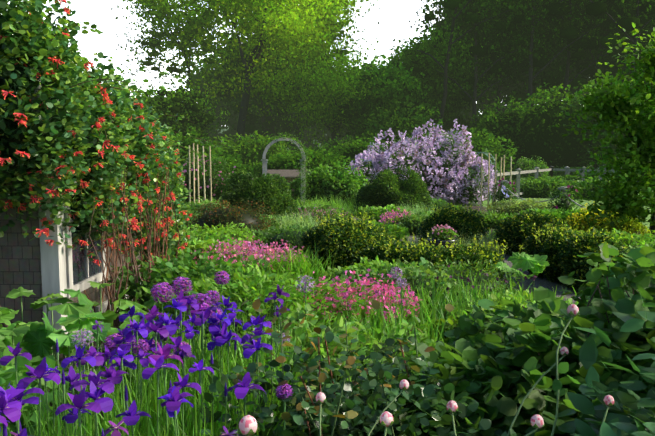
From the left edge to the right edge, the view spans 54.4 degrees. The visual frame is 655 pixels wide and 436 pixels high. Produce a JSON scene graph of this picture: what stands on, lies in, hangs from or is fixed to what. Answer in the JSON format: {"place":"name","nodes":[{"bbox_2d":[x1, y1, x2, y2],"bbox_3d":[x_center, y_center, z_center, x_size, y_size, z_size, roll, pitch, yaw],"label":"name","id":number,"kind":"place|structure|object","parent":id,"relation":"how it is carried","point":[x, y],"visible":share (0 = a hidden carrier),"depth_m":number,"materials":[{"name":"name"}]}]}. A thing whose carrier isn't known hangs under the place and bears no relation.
{"place":"outdoors","nodes":[
{"label":"outdoors","id":0,"kind":"place"},
{"bbox_2d":[1,206,506,425],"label":"garden bed soil","id":1,"kind":"structure","parent":0,"point":[61,357],"depth_m":10.28,"materials":[{"name":"brown soil"}]},
{"bbox_2d":[0,97,147,348],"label":"house","id":2,"kind":"structure","parent":1,"relation":"on","point":[40,267],"depth_m":6.87,"materials":[{"name":"grey wood"}]},
{"bbox_2d":[0,281,199,402],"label":"large-leaved plant","id":3,"kind":"object","parent":1,"relation":"on","point":[46,335],"visible":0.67,"depth_m":5.54,"materials":[{"name":"green plant"}]},
{"bbox_2d":[0,0,230,335],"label":"honeysuckle vine","id":4,"kind":"object","parent":1,"relation":"on","point":[118,168],"visible":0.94,"depth_m":6.77,"materials":[{"name":"green plant"}]},
{"bbox_2d":[0,284,323,435],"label":"iris flowers","id":5,"kind":"object","parent":1,"relation":"on","point":[173,401],"visible":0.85,"depth_m":3.46,"materials":[{"name":"purple plant"}]},
{"bbox_2d":[189,143,211,204],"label":"bamboo stakes","id":6,"kind":"object","parent":1,"relation":"on","point":[198,175],"visible":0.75,"depth_m":21.96,"materials":[{"name":"beige wood"}]},
{"bbox_2d":[177,148,235,202],"bbox_3d":[-4.852,-1.464,24.550,2.952,2.440,2.519,3,6,32],"label":"shrub","id":7,"kind":"object","parent":1,"relation":"on","point":[219,180],"visible":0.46,"depth_m":23.96,"materials":[{"name":"green plant"}]},
{"bbox_2d":[71,267,407,429],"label":"allium flowers","id":8,"kind":"object","parent":1,"relation":"on","point":[155,291],"visible":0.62,"depth_m":4.79,"materials":[{"name":"purple plant"}]},
{"bbox_2d":[220,167,301,219],"bbox_3d":[-2.025,-0.758,20.293,2.830,1.917,2.842,0,6,1],"label":"yew shrub","id":9,"kind":"object","parent":1,"relation":"on","point":[272,192],"visible":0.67,"depth_m":19.79,"materials":[{"name":"green plant"}]},
{"bbox_2d":[261,138,305,200],"bbox_3d":[-1.634,-1.614,23.894,1.670,2.780,0.400,-1,6,-7],"label":"timber arch","id":10,"kind":"object","parent":1,"relation":"on","point":[264,160],"visible":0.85,"depth_m":23.69,"materials":[{"name":"grey wood"}]},
{"bbox_2d":[0,247,588,435],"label":"bed perennials","id":11,"kind":"object","parent":1,"relation":"on","point":[237,290],"visible":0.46,"depth_m":6.59,"materials":[{"name":"green plant"}]},
{"bbox_2d":[190,207,421,330],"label":"pink flowers","id":12,"kind":"object","parent":1,"relation":"on","point":[353,290],"visible":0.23,"depth_m":7.31,"materials":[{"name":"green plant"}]},
{"bbox_2d":[199,298,506,435],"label":"rose bush","id":13,"kind":"object","parent":1,"relation":"on","point":[358,412],"visible":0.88,"depth_m":3.27,"materials":[{"name":"green plant"}]},
{"bbox_2d":[63,162,654,420],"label":"border mixed planting","id":14,"kind":"object","parent":1,"relation":"on","point":[207,224],"visible":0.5,"depth_m":13.12,"materials":[{"name":"green plant"}]},
{"bbox_2d":[353,164,432,214],"bbox_3d":[2.329,-0.987,22.643,3.103,1.862,3.103,0,6,1],"label":"yew shrub","id":15,"kind":"object","parent":1,"relation":"on","point":[384,188],"visible":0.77,"depth_m":22.01,"materials":[{"name":"green plant"}]},
{"bbox_2d":[238,292,654,435],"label":"peony clump","id":16,"kind":"object","parent":1,"relation":"on","point":[612,416],"visible":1,"depth_m":2.60,"materials":[{"name":"green plant"}]},
{"bbox_2d":[405,224,510,257],"bbox_3d":[2.829,0.539,13.685,3.248,1.060,3.953,5,7,40],"label":"shrub","id":17,"kind":"object","parent":1,"relation":"on","point":[441,233],"visible":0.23,"depth_m":12.96,"materials":[{"name":"green plant"}]},
{"bbox_2d":[263,22,654,235],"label":"climbing vines","id":18,"kind":"object","parent":1,"relation":"on","point":[622,107],"visible":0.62,"depth_m":14.07,"materials":[{"name":"green plant"}]},
{"bbox_2d":[300,203,632,291],"bbox_3d":[2.285,0.361,12.388,5.536,1.087,5.891,0,6,1],"label":"hedge","id":19,"kind":"object","parent":1,"relation":"on","point":[351,241],"visible":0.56,"depth_m":10.89,"materials":[{"name":"green plant"}]},
{"bbox_2d":[480,153,511,211],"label":"bamboo stakes","id":20,"kind":"object","parent":1,"relation":"on","point":[495,176],"visible":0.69,"depth_m":23.90,"materials":[{"name":"beige wood"}]},
{"bbox_2d":[363,242,654,435],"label":"leafy shrub","id":21,"kind":"object","parent":1,"relation":"on","point":[499,373],"visible":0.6,"depth_m":3.61,"materials":[{"name":"green plant"}]},
{"bbox_2d":[1,0,589,125],"label":"sky","id":22,"kind":"structure","parent":0,"point":[394,16],"materials":[{"name":"white"}]},
{"bbox_2d":[48,214,588,434],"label":"gravel paths","id":23,"kind":"structure","parent":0,"point":[537,282],"depth_m":10.22,"materials":[{"name":"grey gravel"}]},
{"bbox_2d":[427,238,457,248],"bbox_3d":[2.268,0.637,12.573,0.610,0.470,0.610,0,6,1],"label":"planter bowl","id":24,"kind":"object","parent":23,"relation":"on","point":[437,242],"visible":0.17,"depth_m":12.32,"materials":[{"name":"ceramic"}]},
{"bbox_2d":[194,128,642,207],"bbox_3d":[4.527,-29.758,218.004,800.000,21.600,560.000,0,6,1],"label":"terrain","id":25,"kind":"structure","parent":0,"point":[448,132],"depth_m":51.10,"materials":[{"name":"green plant"}]},
{"bbox_2d":[130,84,215,142],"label":"tree","id":26,"kind":"object","parent":25,"relation":"on","point":[149,97],"depth_m":89.42,"materials":[{"name":"green plant"}]},
{"bbox_2d":[159,53,303,146],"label":"oak tree","id":27,"kind":"object","parent":25,"relation":"on","point":[228,133],"visible":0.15,"depth_m":95.01,"materials":[{"name":"green plant"}]},
{"bbox_2d":[197,27,352,152],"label":"oak tree","id":28,"kind":"object","parent":25,"relation":"on","point":[261,125],"visible":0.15,"depth_m":72.18,"materials":[{"name":"green plant"}]},
{"bbox_2d":[200,0,379,153],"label":"tree","id":29,"kind":"object","parent":25,"relation":"on","point":[342,31],"visible":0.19,"depth_m":67.45,"materials":[{"name":"green plant"}]},
{"bbox_2d":[254,58,346,155],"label":"oak tree","id":30,"kind":"object","parent":25,"relation":"on","point":[310,137],"visible":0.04,"depth_m":97.74,"materials":[{"name":"green plant"}]},
{"bbox_2d":[310,49,396,145],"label":"oak tree","id":31,"kind":"object","parent":25,"relation":"on","point":[329,134],"depth_m":96.40,"materials":[{"name":"green plant"}]},
{"bbox_2d":[382,38,501,132],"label":"oak tree","id":32,"kind":"object","parent":25,"relation":"on","point":[464,108],"visible":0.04,"depth_m":94.28,"materials":[{"name":"green plant"}]},
{"bbox_2d":[409,1,539,114],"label":"oak tree","id":33,"kind":"object","parent":25,"relation":"on","point":[484,94],"visible":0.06,"depth_m":72.26,"materials":[{"name":"green plant"}]},
{"bbox_2d":[409,0,553,129],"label":"oak tree","id":34,"kind":"object","parent":25,"relation":"on","point":[503,109],"visible":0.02,"depth_m":83.92,"materials":[{"name":"green plant"}]},
{"bbox_2d":[440,18,575,106],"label":"oak tree","id":35,"kind":"object","parent":25,"relation":"on","point":[526,91],"visible":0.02,"depth_m":70.03,"materials":[{"name":"green plant"}]},
{"bbox_2d":[415,0,654,128],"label":"woodland trunks","id":36,"kind":"object","parent":25,"relation":"on","point":[634,41],"visible":0.5,"depth_m":55.33,"materials":[{"name":"brown plant"}]},
{"bbox_2d":[515,55,602,104],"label":"oak tree","id":37,"kind":"object","parent":25,"relation":"on","point":[573,90],"depth_m":71.30,"materials":[{"name":"green plant"}]},
{"bbox_2d":[550,76,601,102],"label":"oak tree","id":38,"kind":"object","parent":25,"relation":"on","point":[577,97],"depth_m":85.82,"materials":[{"name":"green plant"}]},
{"bbox_2d":[219,189,652,230],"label":"lawn","id":39,"kind":"structure","parent":0,"point":[484,204],"depth_m":28.28,"materials":[{"name":"green plant"}]},
{"bbox_2d":[113,79,168,117],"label":"tree","id":40,"kind":"object","parent":39,"relation":"on","point":[146,98],"depth_m":51.65,"materials":[{"name":"green plant"}]},
{"bbox_2d":[131,76,236,142],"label":"tree","id":41,"kind":"object","parent":39,"relation":"on","point":[196,116],"visible":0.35,"depth_m":55.65,"materials":[{"name":"green plant"}]},
{"bbox_2d":[106,0,262,99],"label":"tree","id":42,"kind":"object","parent":39,"relation":"on","point":[153,43],"visible":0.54,"depth_m":64.85,"materials":[{"name":"green plant"}]},
{"bbox_2d":[115,0,373,140],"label":"tree","id":43,"kind":"object","parent":39,"relation":"on","point":[272,18],"visible":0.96,"depth_m":57.20,"materials":[{"name":"green plant"}]},
{"bbox_2d":[267,170,309,191],"bbox_3d":[-1.860,-1.673,31.598,2.600,1.420,1.865,0,6,1],"label":"bench","id":44,"kind":"object","parent":39,"relation":"on","point":[289,174],"visible":0.08,"depth_m":31.42,"materials":[{"name":"brown wood"}]},
{"bbox_2d":[223,27,411,149],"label":"locust tree","id":45,"kind":"object","parent":39,"relation":"on","point":[337,79],"visible":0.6,"depth_m":58.37,"materials":[{"name":"green plant"}]},
{"bbox_2d":[320,51,449,144],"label":"oak tree","id":46,"kind":"object","parent":39,"relation":"on","point":[392,86],"visible":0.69,"depth_m":56.47,"materials":[{"name":"green plant"}]},
{"bbox_2d":[165,79,654,191],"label":"woodland understory","id":47,"kind":"object","parent":39,"relation":"on","point":[523,130],"visible":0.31,"depth_m":48.26,"materials":[{"name":"green plant"}]},
{"bbox_2d":[345,119,498,205],"bbox_3d":[4.059,-2.397,27.856,6.678,3.803,4.210,0,6,1],"label":"lilac bush","id":48,"kind":"object","parent":39,"relation":"on","point":[443,168],"visible":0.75,"depth_m":26.99,"materials":[{"name":"purple plant"}]},
{"bbox_2d":[377,20,502,135],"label":"oak tree","id":49,"kind":"object","parent":39,"relation":"on","point":[410,56],"visible":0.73,"depth_m":58.02,"materials":[{"name":"green plant"}]},
{"bbox_2d":[476,152,494,200],"bbox_3d":[7.277,-1.980,30.201,1.250,2.300,0.500,4,7,39],"label":"metal arch","id":50,"kind":"object","parent":39,"relation":"on","point":[490,163],"visible":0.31,"depth_m":29.83,"materials":[{"name":"grey metal"}]},
{"bbox_2d":[413,0,597,122],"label":"oak tree","id":51,"kind":"object","parent":39,"relation":"on","point":[497,69],"visible":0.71,"depth_m":56.24,"materials":[{"name":"green plant"}]},
{"bbox_2d":[417,0,612,105],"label":"oak tree","id":52,"kind":"object","parent":39,"relation":"on","point":[577,55],"visible":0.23,"depth_m":57.32,"materials":[{"name":"green plant"}]},
{"bbox_2d":[455,180,654,234],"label":"rope swag posts","id":53,"kind":"object","parent":39,"relation":"on","point":[563,188],"visible":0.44,"depth_m":18.78,"materials":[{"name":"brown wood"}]},
{"bbox_2d":[492,165,620,202],"bbox_3d":[14.822,-2.453,39.185,5.566,1.520,28.279,2,6,22],"label":"fence","id":54,"kind":"object","parent":39,"relation":"on","point":[518,172],"visible":0.17,"depth_m":33.98,"materials":[{"name":"grey wood"}]},
{"bbox_2d":[490,156,636,198],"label":"kitchen garden bushes","id":55,"kind":"object","parent":39,"relation":"on","point":[543,185],"visible":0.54,"depth_m":32.48,"materials":[{"name":"green plant"}]},
{"bbox_2d":[519,0,654,102],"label":"oak tree","id":56,"kind":"object","parent":39,"relation":"on","point":[603,30],"visible":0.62,"depth_m":55.80,"materials":[{"name":"green plant"}]},
{"bbox_2d":[555,0,653,104],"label":"oak tree","id":57,"kind":"object","parent":39,"relation":"on","point":[587,55],"visible":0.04,"depth_m":59.09,"materials":[{"name":"green plant"}]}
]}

